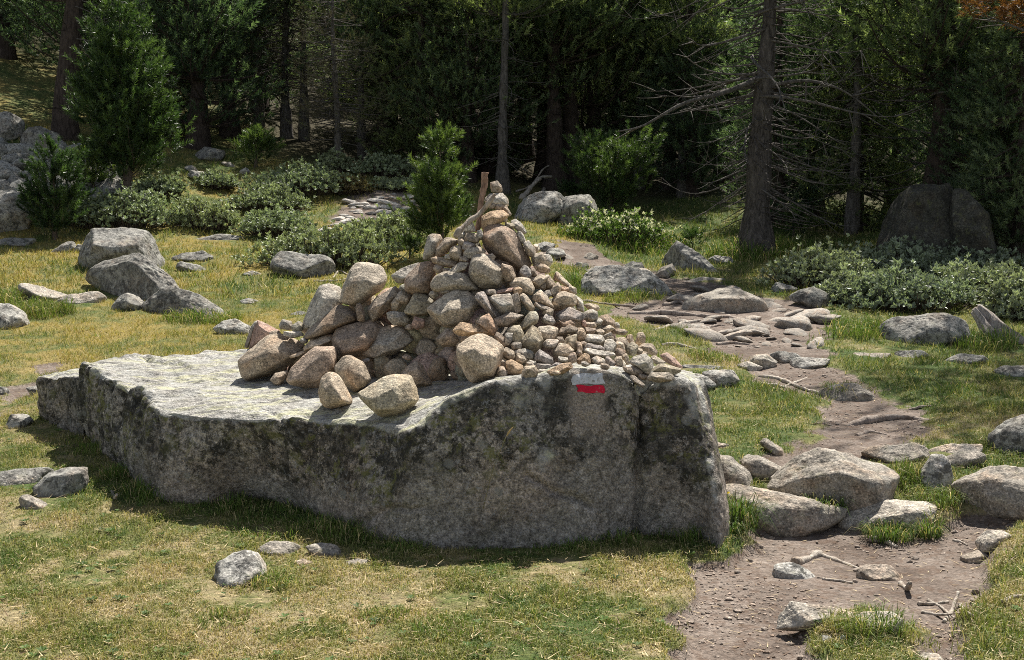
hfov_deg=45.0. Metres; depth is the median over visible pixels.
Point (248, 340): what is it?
cairn stone
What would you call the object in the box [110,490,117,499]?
stick
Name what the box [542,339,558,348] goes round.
cairn stone
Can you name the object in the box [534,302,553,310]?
cairn stone
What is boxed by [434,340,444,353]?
cairn stone
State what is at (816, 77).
pine tree
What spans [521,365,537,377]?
cairn stone
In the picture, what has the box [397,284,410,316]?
cairn stone
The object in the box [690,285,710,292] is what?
flat stone
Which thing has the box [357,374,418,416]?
cairn stone
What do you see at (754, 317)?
flat stone
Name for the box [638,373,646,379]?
cairn stone
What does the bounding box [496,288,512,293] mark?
cairn stone
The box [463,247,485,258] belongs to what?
cairn stone
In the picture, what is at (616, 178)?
young pine
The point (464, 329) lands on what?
cairn stone
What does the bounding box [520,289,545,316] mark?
cairn stone
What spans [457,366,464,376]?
cairn stone
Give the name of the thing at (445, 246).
cairn stone
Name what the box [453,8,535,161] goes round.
pine tree
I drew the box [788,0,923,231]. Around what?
pine tree
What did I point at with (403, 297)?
cairn stone
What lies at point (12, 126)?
boulder
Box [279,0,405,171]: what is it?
pine tree
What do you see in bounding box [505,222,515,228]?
cairn stone
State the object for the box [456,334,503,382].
cairn stone
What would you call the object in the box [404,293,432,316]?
cairn stone
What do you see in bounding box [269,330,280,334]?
cairn stone
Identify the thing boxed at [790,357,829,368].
rock
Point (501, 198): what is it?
cairn stone
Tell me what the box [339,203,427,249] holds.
alpine shrub
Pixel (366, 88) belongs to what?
pine tree
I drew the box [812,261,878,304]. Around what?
alpine shrub
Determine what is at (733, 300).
boulder
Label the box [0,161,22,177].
loose stone
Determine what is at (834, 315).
flat stone
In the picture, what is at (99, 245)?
boulder
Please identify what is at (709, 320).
flat stone
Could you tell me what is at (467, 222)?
stick
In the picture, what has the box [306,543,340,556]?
rock
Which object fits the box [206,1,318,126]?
pine tree
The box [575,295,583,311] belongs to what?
cairn stone
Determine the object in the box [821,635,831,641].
rock
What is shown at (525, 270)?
cairn stone
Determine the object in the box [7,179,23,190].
loose stone
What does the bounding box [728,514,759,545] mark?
grass tussock
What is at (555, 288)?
cairn stone
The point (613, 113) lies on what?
pine tree
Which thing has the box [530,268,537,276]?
cairn stone
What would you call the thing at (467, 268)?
cairn stone
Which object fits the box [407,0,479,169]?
pine tree
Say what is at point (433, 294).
cairn stone
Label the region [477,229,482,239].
cairn stone
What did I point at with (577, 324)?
cairn stone
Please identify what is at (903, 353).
rock
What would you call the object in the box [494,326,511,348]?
cairn stone
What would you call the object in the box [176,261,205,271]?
rock
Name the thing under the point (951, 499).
grass tussock
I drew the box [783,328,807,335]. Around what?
flat stone
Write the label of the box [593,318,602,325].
cairn stone
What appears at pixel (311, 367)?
cairn stone
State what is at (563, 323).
cairn stone
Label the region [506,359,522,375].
cairn stone
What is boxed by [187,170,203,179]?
rock
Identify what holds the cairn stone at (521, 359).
on the boulder at (591, 450)
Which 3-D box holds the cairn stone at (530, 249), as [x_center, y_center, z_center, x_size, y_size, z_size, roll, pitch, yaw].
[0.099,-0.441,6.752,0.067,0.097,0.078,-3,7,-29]
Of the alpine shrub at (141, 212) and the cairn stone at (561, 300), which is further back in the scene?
the alpine shrub at (141, 212)
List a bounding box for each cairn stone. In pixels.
[238,333,304,380]
[244,321,256,347]
[249,320,279,348]
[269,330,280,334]
[270,370,288,384]
[279,319,292,329]
[283,331,303,337]
[286,346,336,387]
[289,350,308,357]
[291,321,302,330]
[292,348,305,365]
[300,338,307,343]
[302,284,342,333]
[303,304,356,339]
[303,334,331,350]
[318,372,352,408]
[331,319,389,359]
[335,355,370,391]
[340,262,386,305]
[349,296,374,312]
[355,303,364,321]
[356,356,373,364]
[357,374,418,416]
[362,325,413,358]
[364,305,377,320]
[366,360,373,376]
[367,286,400,321]
[369,356,391,375]
[373,356,389,377]
[376,288,393,311]
[378,310,391,324]
[383,358,407,375]
[386,311,410,325]
[390,297,401,310]
[391,263,418,283]
[393,351,408,358]
[396,290,411,304]
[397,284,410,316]
[401,360,431,386]
[402,324,423,353]
[402,354,411,360]
[404,260,435,295]
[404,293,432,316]
[405,324,413,329]
[406,353,417,362]
[408,352,439,372]
[412,316,424,329]
[416,338,436,354]
[420,316,440,340]
[423,234,442,259]
[427,290,480,327]
[427,357,448,381]
[429,291,438,298]
[430,271,478,292]
[431,257,457,267]
[433,264,443,273]
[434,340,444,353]
[435,237,457,256]
[436,328,459,346]
[439,326,454,332]
[439,346,456,363]
[444,254,450,259]
[447,351,455,371]
[448,262,468,272]
[449,245,462,261]
[450,371,457,379]
[452,322,490,336]
[454,354,461,368]
[455,365,466,380]
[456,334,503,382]
[456,335,467,347]
[457,237,465,247]
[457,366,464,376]
[459,256,468,261]
[459,259,470,272]
[462,241,474,249]
[463,222,475,232]
[463,233,479,242]
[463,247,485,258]
[468,254,504,288]
[468,308,484,323]
[469,313,492,324]
[471,289,481,295]
[474,291,500,318]
[475,314,497,336]
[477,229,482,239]
[481,210,508,229]
[481,285,504,292]
[482,223,531,271]
[484,193,508,205]
[485,289,496,295]
[487,253,495,259]
[489,203,495,208]
[489,293,513,314]
[490,181,502,192]
[493,312,523,326]
[494,259,515,273]
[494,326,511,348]
[494,332,508,346]
[495,204,502,209]
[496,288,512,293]
[496,366,507,376]
[501,263,515,281]
[501,359,505,367]
[502,205,511,215]
[502,345,530,373]
[503,347,514,359]
[504,282,509,287]
[504,333,512,345]
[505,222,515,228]
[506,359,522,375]
[507,325,523,341]
[510,277,534,294]
[511,219,526,233]
[511,342,521,349]
[512,286,522,294]
[512,293,520,313]
[513,313,520,325]
[514,348,533,359]
[514,353,527,364]
[517,231,525,243]
[519,265,531,277]
[519,293,534,310]
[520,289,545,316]
[520,311,538,330]
[521,325,542,352]
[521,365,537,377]
[523,240,535,256]
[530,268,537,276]
[530,290,554,308]
[531,252,545,266]
[531,274,548,288]
[533,244,539,252]
[534,264,550,273]
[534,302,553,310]
[534,349,553,364]
[535,314,552,327]
[535,364,551,368]
[537,341,559,363]
[538,326,557,340]
[541,314,554,324]
[542,308,553,315]
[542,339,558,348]
[543,290,551,297]
[544,254,552,266]
[545,274,554,289]
[547,282,561,296]
[547,362,572,375]
[550,307,562,331]
[552,291,576,310]
[552,343,573,357]
[552,370,560,374]
[553,272,559,281]
[554,307,585,321]
[556,337,563,342]
[557,272,571,286]
[557,324,577,335]
[558,356,568,361]
[559,319,575,326]
[559,334,584,358]
[561,285,568,291]
[564,334,576,350]
[568,285,576,293]
[568,352,576,363]
[574,328,585,340]
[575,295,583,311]
[575,321,586,327]
[576,342,582,350]
[576,350,582,355]
[577,353,590,364]
[581,319,585,326]
[581,361,589,366]
[582,343,604,350]
[583,309,598,321]
[583,334,604,344]
[583,348,614,356]
[584,303,599,310]
[584,324,606,345]
[584,327,595,333]
[586,322,596,327]
[591,336,613,363]
[591,356,605,364]
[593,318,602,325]
[596,329,604,334]
[599,314,615,327]
[600,363,609,369]
[601,325,614,332]
[602,339,615,352]
[603,332,611,337]
[605,356,614,365]
[611,329,627,334]
[614,337,628,346]
[614,356,622,366]
[615,348,625,356]
[616,341,624,349]
[622,353,629,364]
[625,342,637,355]
[626,334,634,342]
[626,366,642,375]
[629,353,653,374]
[630,375,644,387]
[635,332,645,345]
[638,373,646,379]
[639,343,657,355]
[647,372,674,382]
[651,355,665,363]
[652,363,680,374]
[660,352,682,367]
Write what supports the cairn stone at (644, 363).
on the boulder at (591, 450)
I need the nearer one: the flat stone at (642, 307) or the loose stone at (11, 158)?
the flat stone at (642, 307)
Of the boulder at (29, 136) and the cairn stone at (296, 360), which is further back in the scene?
the boulder at (29, 136)
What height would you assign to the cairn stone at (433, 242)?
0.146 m
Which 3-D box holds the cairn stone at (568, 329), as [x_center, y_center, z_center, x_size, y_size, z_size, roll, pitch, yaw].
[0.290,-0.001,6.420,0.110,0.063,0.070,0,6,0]
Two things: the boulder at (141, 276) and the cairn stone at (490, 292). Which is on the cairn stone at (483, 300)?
the cairn stone at (490, 292)
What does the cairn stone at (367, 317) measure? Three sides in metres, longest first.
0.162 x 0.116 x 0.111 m
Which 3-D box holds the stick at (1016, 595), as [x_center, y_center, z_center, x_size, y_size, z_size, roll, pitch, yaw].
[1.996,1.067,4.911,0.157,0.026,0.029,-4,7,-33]
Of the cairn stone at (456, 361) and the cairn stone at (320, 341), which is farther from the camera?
the cairn stone at (320, 341)
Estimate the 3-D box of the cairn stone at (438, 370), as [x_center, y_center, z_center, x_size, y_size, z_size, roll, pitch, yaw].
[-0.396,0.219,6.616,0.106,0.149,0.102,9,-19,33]
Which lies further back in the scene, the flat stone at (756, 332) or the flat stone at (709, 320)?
the flat stone at (709, 320)
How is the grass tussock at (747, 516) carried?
on the ground at (26, 86)
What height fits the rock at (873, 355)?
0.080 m
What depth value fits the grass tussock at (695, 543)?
5.71 m
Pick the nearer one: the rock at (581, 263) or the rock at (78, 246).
the rock at (581, 263)
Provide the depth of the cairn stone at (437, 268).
6.68 m
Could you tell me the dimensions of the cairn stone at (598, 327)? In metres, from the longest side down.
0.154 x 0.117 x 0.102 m
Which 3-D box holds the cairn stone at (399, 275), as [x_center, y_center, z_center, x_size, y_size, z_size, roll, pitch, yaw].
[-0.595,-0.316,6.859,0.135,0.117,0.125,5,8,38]
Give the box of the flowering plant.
[550,200,681,244]
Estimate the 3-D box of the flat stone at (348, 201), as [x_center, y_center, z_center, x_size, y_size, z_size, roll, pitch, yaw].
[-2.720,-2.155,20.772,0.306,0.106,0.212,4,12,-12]
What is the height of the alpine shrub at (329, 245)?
0.674 m
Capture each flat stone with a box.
[333,216,345,220]
[339,218,359,222]
[341,198,355,203]
[355,202,369,205]
[366,205,380,208]
[367,198,382,201]
[375,209,390,212]
[378,199,399,205]
[632,304,648,309]
[643,315,673,323]
[666,295,692,301]
[669,323,690,328]
[684,328,727,341]
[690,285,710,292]
[690,324,709,328]
[699,318,716,322]
[705,315,722,319]
[714,310,725,313]
[718,329,733,334]
[724,319,732,323]
[724,329,752,339]
[725,285,741,289]
[733,317,770,328]
[733,325,769,333]
[733,336,752,342]
[745,315,761,320]
[749,329,764,334]
[761,341,770,345]
[765,301,783,307]
[769,317,787,321]
[772,308,786,311]
[774,319,812,330]
[781,315,809,328]
[782,337,791,342]
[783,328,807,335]
[784,309,803,315]
[791,343,802,346]
[792,308,829,316]
[807,337,824,348]
[808,314,835,323]
[824,314,840,318]
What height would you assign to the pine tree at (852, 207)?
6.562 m
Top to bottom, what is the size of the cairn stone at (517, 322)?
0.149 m
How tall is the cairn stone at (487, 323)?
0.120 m
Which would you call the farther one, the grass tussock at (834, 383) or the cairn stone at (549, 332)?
the grass tussock at (834, 383)
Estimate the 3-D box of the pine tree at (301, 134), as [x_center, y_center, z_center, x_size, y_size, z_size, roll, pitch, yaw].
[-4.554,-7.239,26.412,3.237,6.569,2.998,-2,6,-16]
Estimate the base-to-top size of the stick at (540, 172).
0.564 m
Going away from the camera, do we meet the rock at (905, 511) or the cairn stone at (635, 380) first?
the cairn stone at (635, 380)
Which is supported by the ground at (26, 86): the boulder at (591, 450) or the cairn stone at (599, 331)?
the boulder at (591, 450)
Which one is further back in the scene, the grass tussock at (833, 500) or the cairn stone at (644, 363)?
the grass tussock at (833, 500)
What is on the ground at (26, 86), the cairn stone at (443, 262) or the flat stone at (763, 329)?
the flat stone at (763, 329)
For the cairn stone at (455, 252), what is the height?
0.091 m
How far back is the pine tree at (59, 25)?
29.17 m
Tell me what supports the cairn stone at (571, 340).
on the cairn stone at (562, 350)
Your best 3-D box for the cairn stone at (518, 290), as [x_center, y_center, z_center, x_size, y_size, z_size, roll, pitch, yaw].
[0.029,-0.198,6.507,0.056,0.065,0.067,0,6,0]
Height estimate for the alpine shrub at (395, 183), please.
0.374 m
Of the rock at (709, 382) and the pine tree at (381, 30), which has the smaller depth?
the rock at (709, 382)
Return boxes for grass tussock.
[679,540,717,553]
[728,490,779,532]
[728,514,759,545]
[800,492,857,514]
[818,379,872,397]
[844,517,933,543]
[906,514,952,540]
[912,484,978,517]
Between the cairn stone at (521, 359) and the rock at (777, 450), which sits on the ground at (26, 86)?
the rock at (777, 450)
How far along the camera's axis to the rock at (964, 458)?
6.81 m
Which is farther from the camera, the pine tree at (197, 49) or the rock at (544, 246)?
the pine tree at (197, 49)
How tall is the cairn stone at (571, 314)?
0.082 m
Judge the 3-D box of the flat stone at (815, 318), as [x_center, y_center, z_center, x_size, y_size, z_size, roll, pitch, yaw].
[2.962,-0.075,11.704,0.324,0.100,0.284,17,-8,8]
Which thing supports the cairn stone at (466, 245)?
on the cairn stone at (469, 253)
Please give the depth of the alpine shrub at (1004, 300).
11.83 m
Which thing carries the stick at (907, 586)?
on the ground at (26, 86)
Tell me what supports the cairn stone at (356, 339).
on the cairn stone at (369, 365)
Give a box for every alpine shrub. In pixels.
[65,189,132,228]
[68,180,186,228]
[133,169,194,195]
[168,192,250,229]
[189,168,247,188]
[219,175,315,210]
[229,203,322,235]
[230,215,419,268]
[237,156,374,195]
[308,145,357,171]
[327,172,377,194]
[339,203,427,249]
[342,149,418,176]
[367,172,414,190]
[752,234,895,289]
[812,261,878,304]
[824,233,964,277]
[827,256,986,314]
[906,237,1023,269]
[925,252,1023,305]
[971,269,1023,321]
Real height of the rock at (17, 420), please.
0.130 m
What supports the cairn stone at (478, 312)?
on the cairn stone at (481, 314)
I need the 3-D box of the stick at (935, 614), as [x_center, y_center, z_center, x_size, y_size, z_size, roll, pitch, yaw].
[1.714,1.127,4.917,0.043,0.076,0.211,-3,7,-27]
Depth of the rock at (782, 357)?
9.83 m
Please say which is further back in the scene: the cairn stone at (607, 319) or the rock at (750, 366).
the rock at (750, 366)
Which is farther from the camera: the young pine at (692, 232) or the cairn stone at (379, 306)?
the young pine at (692, 232)
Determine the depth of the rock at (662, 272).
15.02 m
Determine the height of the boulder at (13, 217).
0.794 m
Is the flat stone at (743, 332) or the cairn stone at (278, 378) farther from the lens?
the flat stone at (743, 332)
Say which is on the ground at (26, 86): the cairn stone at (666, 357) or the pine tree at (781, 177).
the pine tree at (781, 177)
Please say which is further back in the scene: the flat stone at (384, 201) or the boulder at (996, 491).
the flat stone at (384, 201)
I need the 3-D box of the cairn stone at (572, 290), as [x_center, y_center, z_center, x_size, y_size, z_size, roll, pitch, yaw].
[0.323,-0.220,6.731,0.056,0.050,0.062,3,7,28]
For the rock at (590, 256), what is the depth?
16.74 m
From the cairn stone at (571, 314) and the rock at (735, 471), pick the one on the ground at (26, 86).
the rock at (735, 471)
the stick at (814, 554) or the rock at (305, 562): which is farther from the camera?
the stick at (814, 554)
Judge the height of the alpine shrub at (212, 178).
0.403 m
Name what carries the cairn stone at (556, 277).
on the cairn stone at (564, 281)
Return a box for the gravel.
[559,246,1009,659]
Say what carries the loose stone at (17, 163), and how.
on the ground at (26, 86)
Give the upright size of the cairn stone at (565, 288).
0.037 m
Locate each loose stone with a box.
[0,137,7,143]
[0,142,7,156]
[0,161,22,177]
[0,168,18,179]
[0,179,9,190]
[1,153,22,163]
[5,143,26,153]
[7,175,24,182]
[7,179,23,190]
[12,157,31,169]
[18,143,38,153]
[21,153,29,158]
[54,140,67,155]
[67,143,81,151]
[98,178,121,193]
[971,589,978,593]
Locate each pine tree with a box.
[0,0,60,59]
[0,0,186,110]
[10,0,175,65]
[20,0,144,140]
[88,0,319,149]
[97,0,224,134]
[116,0,188,137]
[167,0,312,139]
[175,0,317,75]
[200,4,337,111]
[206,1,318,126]
[230,0,351,138]
[266,0,328,140]
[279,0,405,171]
[287,0,446,157]
[297,0,408,158]
[305,1,329,46]
[312,0,439,135]
[313,0,410,99]
[345,0,489,172]
[381,0,570,182]
[396,0,485,146]
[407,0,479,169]
[430,5,532,151]
[432,1,546,179]
[435,0,591,195]
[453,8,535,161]
[478,2,626,179]
[483,0,665,191]
[484,0,670,190]
[496,0,725,176]
[561,6,662,173]
[596,0,708,189]
[598,0,734,189]
[613,4,721,178]
[615,0,927,256]
[624,0,802,163]
[626,0,807,185]
[627,0,740,197]
[632,0,748,197]
[709,0,841,224]
[716,0,916,217]
[739,1,880,154]
[777,0,933,234]
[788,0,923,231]
[789,0,1020,190]
[792,0,979,208]
[841,0,1018,183]
[872,0,1016,204]
[893,0,1023,248]
[928,0,1023,258]
[956,0,1023,276]
[959,18,1020,249]
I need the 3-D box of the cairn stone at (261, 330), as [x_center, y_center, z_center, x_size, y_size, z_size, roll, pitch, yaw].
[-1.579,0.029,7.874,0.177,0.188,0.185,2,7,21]
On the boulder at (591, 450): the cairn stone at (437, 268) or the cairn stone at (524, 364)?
the cairn stone at (524, 364)
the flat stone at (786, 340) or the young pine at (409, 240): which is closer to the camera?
the flat stone at (786, 340)
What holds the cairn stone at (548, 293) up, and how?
on the cairn stone at (540, 296)
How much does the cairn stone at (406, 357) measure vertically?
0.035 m
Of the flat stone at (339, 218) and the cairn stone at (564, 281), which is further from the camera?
the flat stone at (339, 218)
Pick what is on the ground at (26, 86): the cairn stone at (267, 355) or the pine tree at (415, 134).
the pine tree at (415, 134)
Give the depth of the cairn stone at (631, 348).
6.54 m
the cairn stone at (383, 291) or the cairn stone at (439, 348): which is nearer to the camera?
the cairn stone at (439, 348)
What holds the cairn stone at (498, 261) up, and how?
on the cairn stone
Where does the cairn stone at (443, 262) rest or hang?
on the cairn stone at (437, 268)
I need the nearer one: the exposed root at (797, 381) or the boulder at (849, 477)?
the boulder at (849, 477)
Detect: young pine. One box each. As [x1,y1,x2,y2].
[15,131,97,239]
[61,0,196,197]
[71,142,116,188]
[224,123,286,167]
[386,118,478,256]
[390,230,424,257]
[555,176,586,195]
[559,119,668,215]
[672,222,708,247]
[776,202,812,237]
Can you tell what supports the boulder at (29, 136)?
on the ground at (26, 86)
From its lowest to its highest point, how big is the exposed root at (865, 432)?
0.038 m
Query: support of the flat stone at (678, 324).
on the ground at (26, 86)
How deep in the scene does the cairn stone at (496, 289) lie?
6.66 m
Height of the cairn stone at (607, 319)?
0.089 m
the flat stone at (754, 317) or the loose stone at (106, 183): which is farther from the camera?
the loose stone at (106, 183)
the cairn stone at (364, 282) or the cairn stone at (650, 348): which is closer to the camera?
the cairn stone at (650, 348)
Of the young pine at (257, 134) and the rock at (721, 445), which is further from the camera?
the young pine at (257, 134)
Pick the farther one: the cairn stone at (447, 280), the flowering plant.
the flowering plant
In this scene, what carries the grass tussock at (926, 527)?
on the ground at (26, 86)
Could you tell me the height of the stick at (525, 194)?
0.504 m
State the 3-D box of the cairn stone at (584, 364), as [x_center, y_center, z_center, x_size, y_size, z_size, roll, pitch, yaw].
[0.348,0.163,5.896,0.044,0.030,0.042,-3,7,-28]
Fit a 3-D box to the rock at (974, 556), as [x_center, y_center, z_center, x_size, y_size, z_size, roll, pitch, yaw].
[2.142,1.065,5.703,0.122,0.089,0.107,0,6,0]
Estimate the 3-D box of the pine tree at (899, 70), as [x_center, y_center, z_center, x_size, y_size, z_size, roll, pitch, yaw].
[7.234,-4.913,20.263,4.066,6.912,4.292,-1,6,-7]
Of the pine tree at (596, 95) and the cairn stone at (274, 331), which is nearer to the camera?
the cairn stone at (274, 331)
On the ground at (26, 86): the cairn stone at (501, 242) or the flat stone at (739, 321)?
the flat stone at (739, 321)
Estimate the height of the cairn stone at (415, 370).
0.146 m
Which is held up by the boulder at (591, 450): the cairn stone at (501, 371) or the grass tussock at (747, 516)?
the cairn stone at (501, 371)
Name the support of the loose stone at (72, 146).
on the ground at (26, 86)
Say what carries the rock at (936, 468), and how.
on the ground at (26, 86)
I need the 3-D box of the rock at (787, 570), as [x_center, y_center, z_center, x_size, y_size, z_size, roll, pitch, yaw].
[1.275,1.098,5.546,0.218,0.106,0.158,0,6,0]
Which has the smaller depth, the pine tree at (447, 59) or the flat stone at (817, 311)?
the flat stone at (817, 311)
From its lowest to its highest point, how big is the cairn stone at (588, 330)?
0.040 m
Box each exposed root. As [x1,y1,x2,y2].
[581,299,636,307]
[627,309,735,317]
[653,314,729,329]
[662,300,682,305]
[662,342,696,348]
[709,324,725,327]
[716,341,758,345]
[758,375,818,393]
[761,382,788,387]
[785,377,806,386]
[844,414,930,425]
[855,430,890,435]
[909,405,930,409]
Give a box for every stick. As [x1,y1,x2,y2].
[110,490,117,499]
[453,193,495,238]
[475,172,488,231]
[515,165,548,191]
[518,175,551,198]
[790,550,822,564]
[821,553,857,567]
[822,577,852,583]
[869,535,898,547]
[898,581,911,590]
[917,600,948,605]
[921,610,960,615]
[926,598,955,618]
[941,591,959,622]
[952,539,967,545]
[1001,594,1023,603]
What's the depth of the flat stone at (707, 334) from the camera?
10.74 m
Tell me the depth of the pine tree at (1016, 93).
17.34 m
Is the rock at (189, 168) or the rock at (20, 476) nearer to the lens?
the rock at (20, 476)
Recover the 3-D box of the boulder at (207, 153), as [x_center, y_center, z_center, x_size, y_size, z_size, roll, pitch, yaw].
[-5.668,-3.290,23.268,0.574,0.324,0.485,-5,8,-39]
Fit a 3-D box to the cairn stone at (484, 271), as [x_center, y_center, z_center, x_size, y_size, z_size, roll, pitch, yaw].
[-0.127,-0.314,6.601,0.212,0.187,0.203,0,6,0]
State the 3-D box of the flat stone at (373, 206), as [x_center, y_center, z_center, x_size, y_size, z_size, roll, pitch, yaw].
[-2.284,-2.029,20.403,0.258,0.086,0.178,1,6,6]
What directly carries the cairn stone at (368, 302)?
on the cairn stone
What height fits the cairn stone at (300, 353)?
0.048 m
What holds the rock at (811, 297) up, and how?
on the ground at (26, 86)
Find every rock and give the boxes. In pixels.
[0,237,35,245]
[0,303,29,329]
[0,386,9,394]
[0,467,53,485]
[5,414,33,428]
[18,283,66,300]
[18,494,47,509]
[26,385,37,394]
[32,467,88,496]
[52,241,75,252]
[56,291,106,303]
[73,244,81,252]
[89,188,102,198]
[111,293,143,309]
[171,250,213,260]
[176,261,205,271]
[184,165,196,171]
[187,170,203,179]
[197,234,243,239]
[213,319,250,333]
[214,549,267,587]
[221,162,234,166]
[239,167,250,173]
[240,298,257,303]
[242,270,260,275]
[258,541,300,555]
[290,311,304,314]
[294,559,312,565]
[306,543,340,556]
[346,558,369,564]
[538,242,555,250]
[546,248,565,258]
[574,262,588,267]
[583,253,598,259]
[624,261,644,268]
[655,263,675,277]
[682,365,723,369]
[685,277,724,281]
[695,373,715,389]
[702,369,739,386]
[708,255,732,263]
[718,442,728,447]
[720,455,753,485]
[737,361,762,370]
[740,454,780,479]
[750,354,776,367]
[760,438,783,455]
[770,351,799,362]
[771,282,797,292]
[772,562,814,578]
[776,601,853,630]
[789,287,832,307]
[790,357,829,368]
[819,383,874,400]
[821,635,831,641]
[838,499,937,531]
[850,611,902,635]
[853,352,890,357]
[856,564,902,580]
[861,442,929,463]
[894,350,927,357]
[920,652,943,659]
[921,454,953,490]
[929,443,982,453]
[946,353,987,363]
[947,451,986,466]
[960,550,987,562]
[975,530,1010,553]
[993,365,1023,376]
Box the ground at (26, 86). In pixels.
[0,0,1023,659]
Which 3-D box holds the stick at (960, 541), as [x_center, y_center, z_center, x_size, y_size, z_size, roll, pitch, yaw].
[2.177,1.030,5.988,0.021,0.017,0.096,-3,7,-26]
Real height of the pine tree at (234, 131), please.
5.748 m
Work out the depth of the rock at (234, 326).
11.11 m
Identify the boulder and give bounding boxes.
[0,111,24,140]
[0,190,33,231]
[20,126,61,152]
[36,349,729,548]
[77,227,164,268]
[85,253,178,300]
[141,287,225,315]
[195,147,225,160]
[270,251,335,276]
[514,191,563,222]
[556,194,599,225]
[581,265,672,295]
[662,241,717,271]
[682,288,768,312]
[726,483,847,536]
[767,447,899,510]
[874,183,953,271]
[879,313,971,344]
[949,188,997,268]
[951,465,1023,520]
[987,414,1023,454]
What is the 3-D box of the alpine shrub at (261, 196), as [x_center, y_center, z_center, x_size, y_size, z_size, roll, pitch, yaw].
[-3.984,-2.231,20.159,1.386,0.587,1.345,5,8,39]
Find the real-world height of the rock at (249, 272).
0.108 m
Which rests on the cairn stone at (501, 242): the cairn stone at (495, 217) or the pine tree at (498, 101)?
the cairn stone at (495, 217)
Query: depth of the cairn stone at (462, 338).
6.49 m
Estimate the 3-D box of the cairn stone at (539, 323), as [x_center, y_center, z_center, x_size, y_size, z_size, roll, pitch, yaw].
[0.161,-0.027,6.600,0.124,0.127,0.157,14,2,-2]
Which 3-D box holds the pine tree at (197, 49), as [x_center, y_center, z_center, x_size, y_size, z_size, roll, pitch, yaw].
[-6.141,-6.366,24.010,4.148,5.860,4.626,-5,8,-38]
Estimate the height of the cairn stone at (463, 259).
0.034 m
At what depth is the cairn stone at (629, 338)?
6.64 m
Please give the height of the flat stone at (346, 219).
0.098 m
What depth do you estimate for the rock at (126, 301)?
12.61 m
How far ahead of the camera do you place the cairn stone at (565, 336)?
6.68 m
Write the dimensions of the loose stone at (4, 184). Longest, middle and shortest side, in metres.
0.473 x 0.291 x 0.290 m
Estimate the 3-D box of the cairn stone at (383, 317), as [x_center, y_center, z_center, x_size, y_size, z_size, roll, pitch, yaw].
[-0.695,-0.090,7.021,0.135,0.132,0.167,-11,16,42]
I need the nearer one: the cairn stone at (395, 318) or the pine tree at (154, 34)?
the cairn stone at (395, 318)
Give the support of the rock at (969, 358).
on the ground at (26, 86)
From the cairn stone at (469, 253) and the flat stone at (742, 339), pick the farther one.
the flat stone at (742, 339)
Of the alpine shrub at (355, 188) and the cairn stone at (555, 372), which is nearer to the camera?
the cairn stone at (555, 372)
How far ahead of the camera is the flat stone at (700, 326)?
11.07 m
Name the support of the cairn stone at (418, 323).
on the cairn stone at (430, 329)
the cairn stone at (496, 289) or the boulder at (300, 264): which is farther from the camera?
the boulder at (300, 264)
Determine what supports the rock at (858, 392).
on the ground at (26, 86)
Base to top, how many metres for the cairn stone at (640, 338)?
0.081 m
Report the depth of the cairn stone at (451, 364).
6.57 m
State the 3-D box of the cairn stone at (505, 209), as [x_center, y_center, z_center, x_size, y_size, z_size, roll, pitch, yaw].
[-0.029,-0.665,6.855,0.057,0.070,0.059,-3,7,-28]
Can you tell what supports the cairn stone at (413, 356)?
on the cairn stone
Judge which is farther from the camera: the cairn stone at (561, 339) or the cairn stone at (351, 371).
the cairn stone at (351, 371)
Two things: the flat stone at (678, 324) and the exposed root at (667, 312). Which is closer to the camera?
the flat stone at (678, 324)
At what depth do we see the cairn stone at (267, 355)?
6.93 m
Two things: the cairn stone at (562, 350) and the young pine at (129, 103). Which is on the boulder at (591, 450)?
the cairn stone at (562, 350)
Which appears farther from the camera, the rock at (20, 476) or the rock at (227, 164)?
the rock at (227, 164)
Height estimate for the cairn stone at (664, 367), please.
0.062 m
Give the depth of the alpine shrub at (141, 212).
18.43 m
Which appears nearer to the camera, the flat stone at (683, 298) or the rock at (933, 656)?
the rock at (933, 656)
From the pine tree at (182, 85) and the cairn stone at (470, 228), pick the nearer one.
the cairn stone at (470, 228)
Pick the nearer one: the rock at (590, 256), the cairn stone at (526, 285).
the cairn stone at (526, 285)
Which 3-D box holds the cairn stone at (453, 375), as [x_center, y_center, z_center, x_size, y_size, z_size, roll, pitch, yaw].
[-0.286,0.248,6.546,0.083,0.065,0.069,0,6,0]
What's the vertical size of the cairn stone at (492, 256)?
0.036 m
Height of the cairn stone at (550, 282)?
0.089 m
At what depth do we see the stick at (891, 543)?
6.08 m
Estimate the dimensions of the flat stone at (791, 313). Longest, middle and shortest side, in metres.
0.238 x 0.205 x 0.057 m
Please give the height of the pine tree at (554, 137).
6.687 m
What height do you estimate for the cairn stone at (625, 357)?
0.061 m
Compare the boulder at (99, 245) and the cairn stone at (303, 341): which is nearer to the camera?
the cairn stone at (303, 341)
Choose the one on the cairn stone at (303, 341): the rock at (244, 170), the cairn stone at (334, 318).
the cairn stone at (334, 318)
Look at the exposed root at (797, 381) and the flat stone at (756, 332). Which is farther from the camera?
the flat stone at (756, 332)
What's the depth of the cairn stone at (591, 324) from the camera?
6.53 m
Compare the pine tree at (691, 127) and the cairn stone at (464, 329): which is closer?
the cairn stone at (464, 329)
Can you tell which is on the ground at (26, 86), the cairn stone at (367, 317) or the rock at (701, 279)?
the rock at (701, 279)
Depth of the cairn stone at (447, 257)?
6.68 m
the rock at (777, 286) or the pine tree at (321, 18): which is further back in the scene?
the pine tree at (321, 18)
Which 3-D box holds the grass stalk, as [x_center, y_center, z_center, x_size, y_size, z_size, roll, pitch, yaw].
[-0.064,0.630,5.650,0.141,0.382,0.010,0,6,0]

